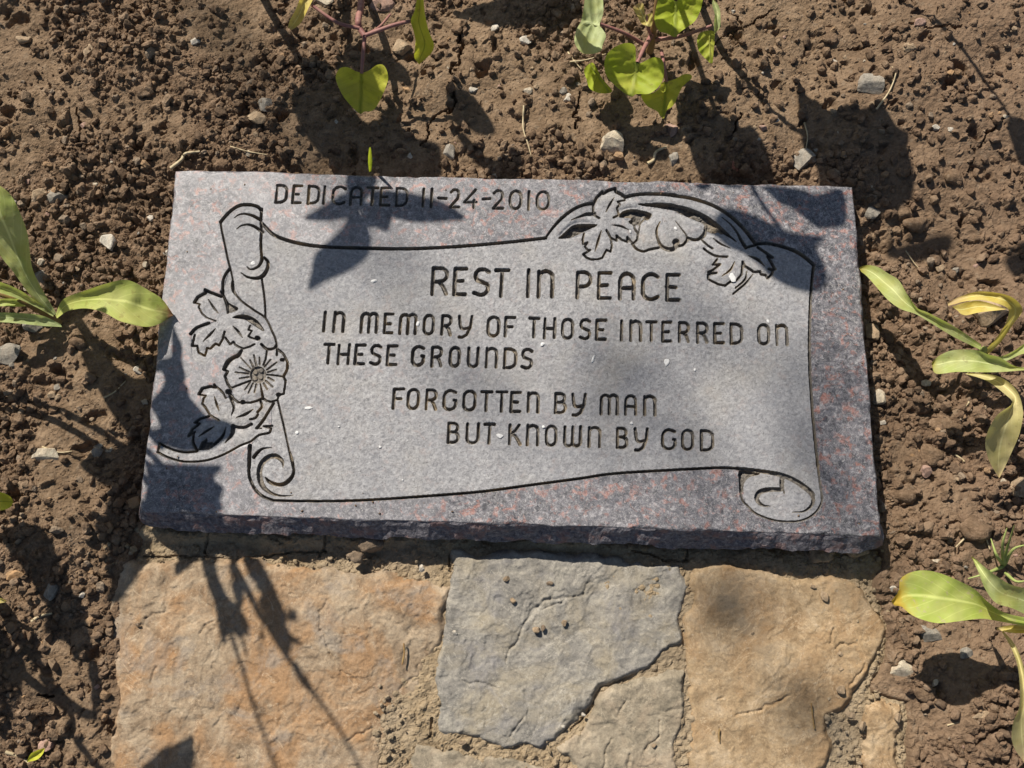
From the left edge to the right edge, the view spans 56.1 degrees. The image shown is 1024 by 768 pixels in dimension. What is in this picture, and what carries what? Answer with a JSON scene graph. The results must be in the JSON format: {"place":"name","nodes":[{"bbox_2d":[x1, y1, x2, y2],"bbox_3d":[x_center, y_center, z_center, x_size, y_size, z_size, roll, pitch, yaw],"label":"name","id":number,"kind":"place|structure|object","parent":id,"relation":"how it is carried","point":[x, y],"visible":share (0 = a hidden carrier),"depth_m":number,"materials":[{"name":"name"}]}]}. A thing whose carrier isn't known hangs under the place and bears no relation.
{"place":"outdoors","nodes":[
{"label":"outdoors","id":0,"kind":"place"},
{"bbox_2d":[0,0,1023,767],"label":"ground","id":1,"kind":"structure","parent":0,"point":[62,432],"depth_m":0.89,"materials":[{"name":"soil"}]},
{"bbox_2d":[0,492,12,509],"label":"fallen leaf","id":2,"kind":"object","parent":1,"relation":"on","point":[6,501],"visible":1,"depth_m":0.79,"materials":[{"name":"plant"}]},
{"bbox_2d":[0,343,21,364],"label":"stone","id":3,"kind":"object","parent":1,"relation":"on","point":[9,353],"visible":1,"depth_m":0.84,"materials":[{"name":"stone"}]},
{"bbox_2d":[6,570,23,580],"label":"stone","id":4,"kind":"object","parent":1,"relation":"on","point":[10,575],"visible":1,"depth_m":0.81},
{"bbox_2d":[4,750,27,762],"bbox_3d":[-0.403,0.305,0.784,0.025,0.005,0.004,22,78,5],"label":"straw","id":5,"kind":"object","parent":1,"relation":"on","point":[9,753],"visible":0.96,"depth_m":0.78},
{"bbox_2d":[16,36,30,43],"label":"stone","id":6,"kind":"object","parent":1,"relation":"on","point":[22,39],"visible":1,"depth_m":0.90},
{"bbox_2d":[22,324,42,332],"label":"stone","id":7,"kind":"object","parent":1,"relation":"on","point":[32,328],"visible":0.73,"depth_m":0.85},
{"bbox_2d":[27,748,44,761],"bbox_3d":[-0.377,0.293,0.758,0.014,0.009,0.011,1,77,0],"label":"fallen leaf","id":8,"kind":"object","parent":1,"relation":"on","point":[35,755],"visible":1,"depth_m":0.76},
{"bbox_2d":[31,188,45,202],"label":"stone","id":9,"kind":"object","parent":1,"relation":"on","point":[36,193],"visible":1,"depth_m":0.87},
{"bbox_2d":[35,270,44,283],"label":"stone","id":10,"kind":"object","parent":1,"relation":"on","point":[39,274],"visible":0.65,"depth_m":0.87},
{"bbox_2d":[37,258,44,265],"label":"pebble","id":11,"kind":"object","parent":1,"relation":"on","point":[40,261],"visible":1,"depth_m":0.86,"materials":[{"name":"beige stone"}]},
{"bbox_2d":[31,613,52,621],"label":"straw","id":12,"kind":"object","parent":1,"relation":"on","point":[42,615],"visible":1,"depth_m":0.81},
{"bbox_2d":[31,448,58,461],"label":"stone","id":13,"kind":"object","parent":1,"relation":"on","point":[39,454],"visible":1,"depth_m":0.82,"materials":[{"name":"stone"}]},
{"bbox_2d":[38,739,54,751],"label":"stone","id":14,"kind":"object","parent":1,"relation":"on","point":[41,745],"visible":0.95,"depth_m":0.79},
{"bbox_2d":[43,584,58,600],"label":"stone","id":15,"kind":"object","parent":1,"relation":"on","point":[50,592],"visible":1,"depth_m":0.81,"materials":[{"name":"stone"}]},
{"bbox_2d":[47,391,55,397],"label":"pebble","id":16,"kind":"object","parent":1,"relation":"on","point":[50,394],"visible":1,"depth_m":0.84,"materials":[{"name":"beige stone"}]},
{"bbox_2d":[46,190,67,203],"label":"stone","id":17,"kind":"object","parent":1,"relation":"on","point":[52,197],"visible":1,"depth_m":0.87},
{"bbox_2d":[54,384,59,390],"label":"pebble","id":18,"kind":"object","parent":1,"relation":"on","point":[56,386],"visible":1,"depth_m":0.84,"materials":[{"name":"grey stone"}]},
{"bbox_2d":[54,394,61,400],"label":"pebble","id":19,"kind":"object","parent":1,"relation":"on","point":[58,397],"visible":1,"depth_m":0.84,"materials":[{"name":"beige stone"}]},
{"bbox_2d":[68,335,86,349],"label":"clod","id":20,"kind":"object","parent":1,"relation":"on","point":[78,342],"visible":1,"depth_m":0.85,"materials":[{"name":"soil"}]},
{"bbox_2d":[76,476,82,482],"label":"pebble","id":21,"kind":"object","parent":1,"relation":"on","point":[79,479],"visible":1,"depth_m":0.82,"materials":[{"name":"brown stone"}]},
{"bbox_2d":[0,186,172,326],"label":"leafy plant","id":22,"kind":"object","parent":1,"relation":"on","point":[129,302],"visible":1,"depth_m":0.82,"materials":[{"name":"green plant"}]},
{"bbox_2d":[83,44,92,55],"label":"stone","id":23,"kind":"object","parent":1,"relation":"on","point":[86,51],"visible":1,"depth_m":0.89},
{"bbox_2d":[90,447,102,456],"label":"stone","id":24,"kind":"object","parent":1,"relation":"on","point":[96,452],"visible":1,"depth_m":0.83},
{"bbox_2d":[99,234,116,250],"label":"stone","id":25,"kind":"object","parent":1,"relation":"on","point":[109,241],"visible":1,"depth_m":0.87,"materials":[{"name":"stone"}]},
{"bbox_2d":[103,380,125,398],"bbox_3d":[-0.348,0.005,0.843,0.024,0.002,0.003,-39,80,-9],"label":"straw","id":26,"kind":"object","parent":1,"relation":"on","point":[104,397],"visible":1,"depth_m":0.84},
{"bbox_2d":[133,366,140,373],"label":"pebble","id":27,"kind":"object","parent":1,"relation":"on","point":[135,369],"visible":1,"depth_m":0.85,"materials":[{"name":"stone"}]},
{"bbox_2d":[134,83,150,97],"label":"clod","id":28,"kind":"object","parent":1,"relation":"on","point":[138,89],"visible":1,"depth_m":0.88,"materials":[{"name":"soil"}]},
{"bbox_2d":[141,399,148,404],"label":"pebble","id":29,"kind":"object","parent":1,"relation":"on","point":[144,401],"visible":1,"depth_m":0.84,"materials":[{"name":"beige stone"}]},
{"bbox_2d":[147,215,152,221],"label":"pebble","id":30,"kind":"object","parent":1,"relation":"on","point":[150,218],"visible":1,"depth_m":0.88,"materials":[{"name":"stone"}]},
{"bbox_2d":[170,151,199,169],"bbox_3d":[-0.298,-0.206,0.872,0.031,0.008,0.008,-30,79,-7],"label":"straw","id":31,"kind":"object","parent":1,"relation":"on","point":[177,163],"visible":1,"depth_m":0.87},
{"bbox_2d":[190,38,199,44],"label":"stone","id":32,"kind":"object","parent":1,"relation":"on","point":[194,41],"visible":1,"depth_m":0.90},
{"bbox_2d":[230,146,266,154],"bbox_3d":[-0.242,-0.214,0.878,0.035,0.004,0.009,1,77,0],"label":"straw","id":33,"kind":"object","parent":1,"relation":"on","point":[247,151],"visible":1,"depth_m":0.88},
{"bbox_2d":[247,110,267,123],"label":"stone","id":34,"kind":"object","parent":1,"relation":"on","point":[256,117],"visible":1,"depth_m":0.88,"materials":[{"name":"stone"}]},
{"bbox_2d":[258,98,272,111],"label":"stone","id":35,"kind":"object","parent":1,"relation":"on","point":[265,102],"visible":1,"depth_m":0.88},
{"bbox_2d":[110,556,449,767],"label":"flagstone","id":36,"kind":"object","parent":1,"relation":"on","point":[259,662],"visible":1,"depth_m":0.80,"materials":[{"name":"stone"}]},
{"bbox_2d":[401,643,404,664],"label":"straw","id":37,"kind":"object","parent":36,"relation":"on","point":[403,653],"visible":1,"depth_m":0.80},
{"bbox_2d":[316,0,333,6],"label":"stone","id":38,"kind":"object","parent":1,"relation":"on","point":[326,3],"visible":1,"depth_m":0.92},
{"bbox_2d":[288,0,433,113],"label":"vine seedling","id":39,"kind":"object","parent":1,"relation":"on","point":[362,91],"visible":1,"depth_m":0.86,"materials":[{"name":"green plant"}]},
{"bbox_2d":[368,147,371,171],"bbox_3d":[-0.126,-0.199,0.853,0.006,0.039,0.005,1,77,0],"label":"grass shoot","id":40,"kind":"object","parent":1,"relation":"on","point":[370,160],"depth_m":0.85,"materials":[{"name":"green plant"}]},
{"bbox_2d":[370,0,394,11],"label":"stone","id":41,"kind":"object","parent":1,"relation":"on","point":[387,5],"visible":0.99,"depth_m":0.92,"materials":[{"name":"stone"}]},
{"bbox_2d":[392,39,411,55],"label":"stone","id":42,"kind":"object","parent":1,"relation":"on","point":[401,47],"visible":1,"depth_m":0.91,"materials":[{"name":"stone"}]},
{"bbox_2d":[402,87,409,92],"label":"pebble","id":43,"kind":"object","parent":1,"relation":"on","point":[406,89],"visible":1,"depth_m":0.90,"materials":[{"name":"beige stone"}]},
{"bbox_2d":[443,144,454,159],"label":"stone","id":44,"kind":"object","parent":1,"relation":"on","point":[449,151],"visible":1,"depth_m":0.89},
{"bbox_2d":[469,87,477,92],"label":"stone","id":45,"kind":"object","parent":1,"relation":"on","point":[472,89],"visible":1,"depth_m":0.90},
{"bbox_2d":[410,744,542,767],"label":"flagstone","id":46,"kind":"object","parent":1,"relation":"on","point":[427,756],"visible":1,"depth_m":0.78,"materials":[{"name":"stone"}]},
{"bbox_2d":[491,24,498,30],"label":"stone","id":47,"kind":"object","parent":1,"relation":"on","point":[494,27],"visible":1,"depth_m":0.92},
{"bbox_2d":[139,171,883,552],"bbox_3d":[0.002,-0.020,0.868,0.627,0.091,0.331,1,77,0],"label":"grave marker","id":48,"kind":"object","parent":1,"relation":"on","point":[671,367],"visible":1,"depth_m":0.82,"materials":[{"name":"stone"}]},
{"bbox_2d":[519,36,531,44],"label":"stone","id":49,"kind":"object","parent":1,"relation":"on","point":[524,40],"visible":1,"depth_m":0.91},
{"bbox_2d":[522,105,531,156],"bbox_3d":[0.014,-0.233,0.888,0.010,0.005,0.052,1,77,0],"label":"straw","id":50,"kind":"object","parent":1,"relation":"on","point":[523,127],"visible":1,"depth_m":0.89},
{"bbox_2d":[524,87,532,94],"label":"stone","id":51,"kind":"object","parent":1,"relation":"on","point":[529,90],"visible":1,"depth_m":0.90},
{"bbox_2d":[435,549,686,748],"bbox_3d":[0.042,0.221,0.806,0.217,0.016,0.166,1,77,0],"label":"flagstone","id":52,"kind":"object","parent":1,"relation":"on","point":[506,676],"visible":1,"depth_m":0.80,"materials":[{"name":"grey stone"}]},
{"bbox_2d":[503,576,509,581],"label":"pebble","id":53,"kind":"object","parent":52,"relation":"on","point":[506,578],"visible":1,"depth_m":0.81,"materials":[{"name":"beige stone"}]},
{"bbox_2d":[532,627,539,632],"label":"pebble","id":54,"kind":"object","parent":52,"relation":"on","point":[536,629],"visible":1,"depth_m":0.80,"materials":[{"name":"beige stone"}]},
{"bbox_2d":[561,620,566,626],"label":"pebble","id":55,"kind":"object","parent":52,"relation":"on","point":[563,622],"visible":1,"depth_m":0.80,"materials":[{"name":"beige stone"}]},
{"bbox_2d":[559,87,566,94],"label":"pebble","id":56,"kind":"object","parent":1,"relation":"on","point":[563,91],"visible":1,"depth_m":0.90,"materials":[{"name":"grey stone"}]},
{"bbox_2d":[563,93,570,101],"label":"stone","id":57,"kind":"object","parent":1,"relation":"on","point":[567,98],"visible":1,"depth_m":0.90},
{"bbox_2d":[569,54,604,62],"bbox_3d":[0.071,-0.307,0.904,0.034,0.002,0.010,1,77,0],"label":"straw","id":58,"kind":"object","parent":1,"relation":"on","point":[582,60],"visible":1,"depth_m":0.90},
{"bbox_2d":[600,130,623,153],"bbox_3d":[0.092,-0.224,0.888,0.022,0.017,0.023,1,77,0],"label":"stone","id":59,"kind":"object","parent":1,"relation":"on","point":[613,142],"visible":1,"depth_m":0.88,"materials":[{"name":"stone"}]},
{"bbox_2d":[556,669,685,767],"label":"flagstone","id":60,"kind":"object","parent":1,"relation":"on","point":[624,727],"visible":1,"depth_m":0.79,"materials":[{"name":"stone"}]},
{"bbox_2d":[574,0,720,117],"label":"vine seedling","id":61,"kind":"object","parent":1,"relation":"on","point":[628,73],"visible":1,"depth_m":0.86,"materials":[{"name":"green plant"}]},
{"bbox_2d":[646,146,666,164],"bbox_3d":[0.133,-0.211,0.884,0.006,0.005,0.025,41,80,9],"label":"straw","id":62,"kind":"object","parent":1,"relation":"on","point":[654,156],"visible":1,"depth_m":0.88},
{"bbox_2d":[666,123,677,137],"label":"stone","id":63,"kind":"object","parent":1,"relation":"on","point":[672,129],"visible":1,"depth_m":0.89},
{"bbox_2d":[669,152,677,166],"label":"stone","id":64,"kind":"object","parent":1,"relation":"on","point":[673,157],"visible":1,"depth_m":0.88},
{"bbox_2d":[759,125,766,130],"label":"pebble","id":65,"kind":"object","parent":1,"relation":"on","point":[762,127],"visible":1,"depth_m":0.89,"materials":[{"name":"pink stone"}]},
{"bbox_2d":[682,561,885,767],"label":"flagstone","id":66,"kind":"object","parent":1,"relation":"on","point":[765,685],"visible":1,"depth_m":0.80,"materials":[{"name":"stone"}]},
{"bbox_2d":[811,703,814,728],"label":"straw","id":67,"kind":"object","parent":66,"relation":"on","point":[812,716],"visible":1,"depth_m":0.79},
{"bbox_2d":[820,591,827,601],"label":"pebble","id":68,"kind":"object","parent":66,"relation":"on","point":[824,595],"visible":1,"depth_m":0.81,"materials":[{"name":"beige stone"}]},
{"bbox_2d":[836,685,844,693],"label":"pebble","id":69,"kind":"object","parent":66,"relation":"on","point":[840,689],"visible":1,"depth_m":0.79,"materials":[{"name":"beige stone"}]},
{"bbox_2d":[793,148,815,170],"bbox_3d":[0.270,-0.210,0.893,0.024,0.017,0.017,-38,80,-8],"label":"stone","id":70,"kind":"object","parent":1,"relation":"on","point":[804,157],"visible":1,"depth_m":0.89,"materials":[{"name":"stone"}]},
{"bbox_2d":[804,122,807,147],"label":"straw","id":71,"kind":"object","parent":1,"relation":"on","point":[806,133],"visible":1,"depth_m":0.90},
{"bbox_2d":[822,27,841,43],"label":"clod","id":72,"kind":"object","parent":1,"relation":"on","point":[828,34],"visible":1,"depth_m":0.92,"materials":[{"name":"soil"}]},
{"bbox_2d":[830,108,836,113],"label":"pebble","id":73,"kind":"object","parent":1,"relation":"on","point":[833,111],"visible":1,"depth_m":0.90,"materials":[{"name":"beige stone"}]},
{"bbox_2d":[857,73,884,94],"bbox_3d":[0.335,-0.281,0.899,0.024,0.015,0.021,1,77,0],"label":"stone","id":74,"kind":"object","parent":1,"relation":"on","point":[870,83],"visible":1,"depth_m":0.90,"materials":[{"name":"stone"}]},
{"bbox_2d":[864,320,878,340],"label":"stone","id":75,"kind":"object","parent":1,"relation":"on","point":[871,330],"visible":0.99,"depth_m":0.87,"materials":[{"name":"stone"}]},
{"bbox_2d":[864,206,880,218],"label":"stone","id":76,"kind":"object","parent":1,"relation":"on","point":[871,212],"visible":1,"depth_m":0.88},
{"bbox_2d":[872,389,885,404],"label":"stone","id":77,"kind":"object","parent":1,"relation":"on","point":[879,395],"visible":1,"depth_m":0.85,"materials":[{"name":"stone"}]},
{"bbox_2d":[876,67,895,109],"bbox_3d":[0.349,-0.274,0.891,0.007,0.005,0.047,22,78,5],"label":"straw","id":78,"kind":"object","parent":1,"relation":"on","point":[881,102],"visible":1,"depth_m":0.89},
{"bbox_2d":[890,659,913,676],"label":"stone","id":79,"kind":"object","parent":1,"relation":"on","point":[903,668],"visible":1,"depth_m":0.80,"materials":[{"name":"stone"}]},
{"bbox_2d":[889,483,916,504],"bbox_3d":[0.340,0.095,0.832,0.022,0.015,0.022,37,79,8],"label":"clod","id":80,"kind":"object","parent":1,"relation":"on","point":[906,494],"visible":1,"depth_m":0.83,"materials":[{"name":"soil"}]},
{"bbox_2d":[903,43,916,52],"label":"stone","id":81,"kind":"object","parent":1,"relation":"on","point":[910,47],"visible":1,"depth_m":0.90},
{"bbox_2d":[902,216,930,232],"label":"clod","id":82,"kind":"object","parent":1,"relation":"on","point":[918,224],"visible":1,"depth_m":0.88,"materials":[{"name":"soil"}]},
{"bbox_2d":[914,18,925,26],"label":"stone","id":83,"kind":"object","parent":1,"relation":"on","point":[920,22],"visible":1,"depth_m":0.90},
{"bbox_2d":[913,687,936,702],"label":"clod","id":84,"kind":"object","parent":1,"relation":"on","point":[921,695],"visible":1,"depth_m":0.79,"materials":[{"name":"soil"}]},
{"bbox_2d":[920,465,931,477],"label":"stone","id":85,"kind":"object","parent":1,"relation":"on","point":[926,470],"visible":1,"depth_m":0.83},
{"bbox_2d":[921,380,930,385],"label":"pebble","id":86,"kind":"object","parent":1,"relation":"on","point":[925,382],"visible":1,"depth_m":0.85,"materials":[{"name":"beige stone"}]},
{"bbox_2d":[920,625,941,641],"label":"stone","id":87,"kind":"object","parent":1,"relation":"on","point":[930,635],"visible":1,"depth_m":0.80,"materials":[{"name":"stone"}]},
{"bbox_2d":[919,443,943,466],"bbox_3d":[0.367,0.063,0.842,0.020,0.014,0.022,1,77,0],"label":"clod","id":88,"kind":"object","parent":1,"relation":"on","point":[931,455],"visible":1,"depth_m":0.84,"materials":[{"name":"soil"}]},
{"bbox_2d":[932,679,937,686],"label":"pebble","id":89,"kind":"object","parent":1,"relation":"on","point":[935,682],"visible":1,"depth_m":0.79,"materials":[{"name":"beige stone"}]},
{"bbox_2d":[932,124,939,130],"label":"pebble","id":90,"kind":"object","parent":1,"relation":"on","point":[936,127],"visible":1,"depth_m":0.89,"materials":[{"name":"stone"}]},
{"bbox_2d":[934,265,944,272],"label":"pebble","id":91,"kind":"object","parent":1,"relation":"on","point":[939,269],"visible":1,"depth_m":0.88,"materials":[{"name":"beige stone"}]},
{"bbox_2d":[859,265,1023,477],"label":"leafy plant","id":92,"kind":"object","parent":1,"relation":"on","point":[1003,433],"visible":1,"depth_m":0.79,"materials":[{"name":"green plant"}]},
{"bbox_2d":[929,413,963,430],"bbox_3d":[0.382,0.038,0.849,0.027,0.014,0.021,37,79,8],"label":"clod","id":93,"kind":"object","parent":1,"relation":"on","point":[947,423],"visible":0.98,"depth_m":0.84,"materials":[{"name":"soil"}]},
{"bbox_2d":[944,168,962,185],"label":"clod","id":94,"kind":"object","parent":1,"relation":"on","point":[952,176],"visible":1,"depth_m":0.88,"materials":[{"name":"soil"}]},
{"bbox_2d":[892,557,1023,761],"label":"leafy plant","id":95,"kind":"object","parent":1,"relation":"on","point":[932,596],"visible":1,"depth_m":0.74,"materials":[{"name":"green plant"}]},
{"bbox_2d":[960,647,972,658],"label":"stone","id":96,"kind":"object","parent":1,"relation":"on","point":[966,652],"visible":1,"depth_m":0.79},
{"bbox_2d":[959,515,994,542],"bbox_3d":[0.395,0.123,0.815,0.025,0.017,0.024,-40,80,-9],"label":"clod","id":97,"kind":"object","parent":1,"relation":"on","point":[972,528],"visible":1,"depth_m":0.81,"materials":[{"name":"soil"}]},
{"bbox_2d":[971,710,988,719],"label":"stone","id":98,"kind":"object","parent":1,"relation":"on","point":[982,715],"visible":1,"depth_m":0.78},
{"bbox_2d":[976,678,995,696],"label":"clod","id":99,"kind":"object","parent":1,"relation":"on","point":[984,686],"visible":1,"depth_m":0.78,"materials":[{"name":"soil"}]},
{"bbox_2d":[969,300,1008,327],"bbox_3d":[0.427,-0.068,0.863,0.030,0.022,0.028,-34,79,-8],"label":"stone","id":100,"kind":"object","parent":1,"relation":"on","point":[986,319],"visible":0.63,"depth_m":0.86,"materials":[{"name":"stone"}]},
{"bbox_2d":[968,525,1023,582],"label":"grass tuft","id":101,"kind":"object","parent":1,"relation":"on","point":[1003,560],"visible":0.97,"depth_m":0.80,"materials":[{"name":"plant"}]},
{"bbox_2d":[1010,476,1023,497],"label":"stone","id":102,"kind":"object","parent":1,"relation":"on","point":[1019,481],"visible":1,"depth_m":0.83,"materials":[{"name":"stone"}]},
{"bbox_2d":[134,519,907,767],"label":"path","id":103,"kind":"structure","parent":0,"point":[793,565],"depth_m":0.82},
{"bbox_2d":[346,551,364,562],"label":"clod","id":104,"kind":"object","parent":103,"relation":"on","point":[355,557],"visible":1,"depth_m":0.81,"materials":[{"name":"brown soil"}]},
{"bbox_2d":[357,537,383,552],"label":"clod","id":105,"kind":"object","parent":103,"relation":"on","point":[368,545],"visible":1,"depth_m":0.81,"materials":[{"name":"brown soil"}]},
{"bbox_2d":[419,564,424,571],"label":"pebble","id":106,"kind":"object","parent":103,"relation":"on","point":[421,568],"visible":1,"depth_m":0.81,"materials":[{"name":"stone"}]},
{"bbox_2d":[103,538,902,767],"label":"sand grains","id":107,"kind":"object","parent":103,"relation":"on","point":[133,549],"visible":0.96,"depth_m":0.80},
{"bbox_2d":[809,550,834,562],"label":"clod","id":108,"kind":"object","parent":103,"relation":"on","point":[816,556],"visible":0.85,"depth_m":0.82,"materials":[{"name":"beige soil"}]},
{"bbox_2d":[845,712,855,718],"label":"pebble","id":109,"kind":"object","parent":103,"relation":"on","point":[850,715],"visible":1,"depth_m":0.79,"materials":[{"name":"beige stone"}]},
{"bbox_2d":[845,550,869,557],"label":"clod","id":110,"kind":"object","parent":103,"relation":"on","point":[853,555],"visible":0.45,"depth_m":0.82,"materials":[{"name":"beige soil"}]},
{"bbox_2d":[857,721,865,731],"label":"pebble","id":111,"kind":"object","parent":103,"relation":"on","point":[861,725],"visible":1,"depth_m":0.78,"materials":[{"name":"beige stone"}]},
{"bbox_2d":[861,699,901,767],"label":"flagstone","id":112,"kind":"object","parent":103,"relation":"on","point":[881,729],"visible":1,"depth_m":0.79,"materials":[{"name":"stone"}]},
{"bbox_2d":[894,713,900,722],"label":"pebble","id":113,"kind":"object","parent":112,"relation":"on","point":[897,717],"visible":1,"depth_m":0.79,"materials":[{"name":"beige stone"}]}
]}

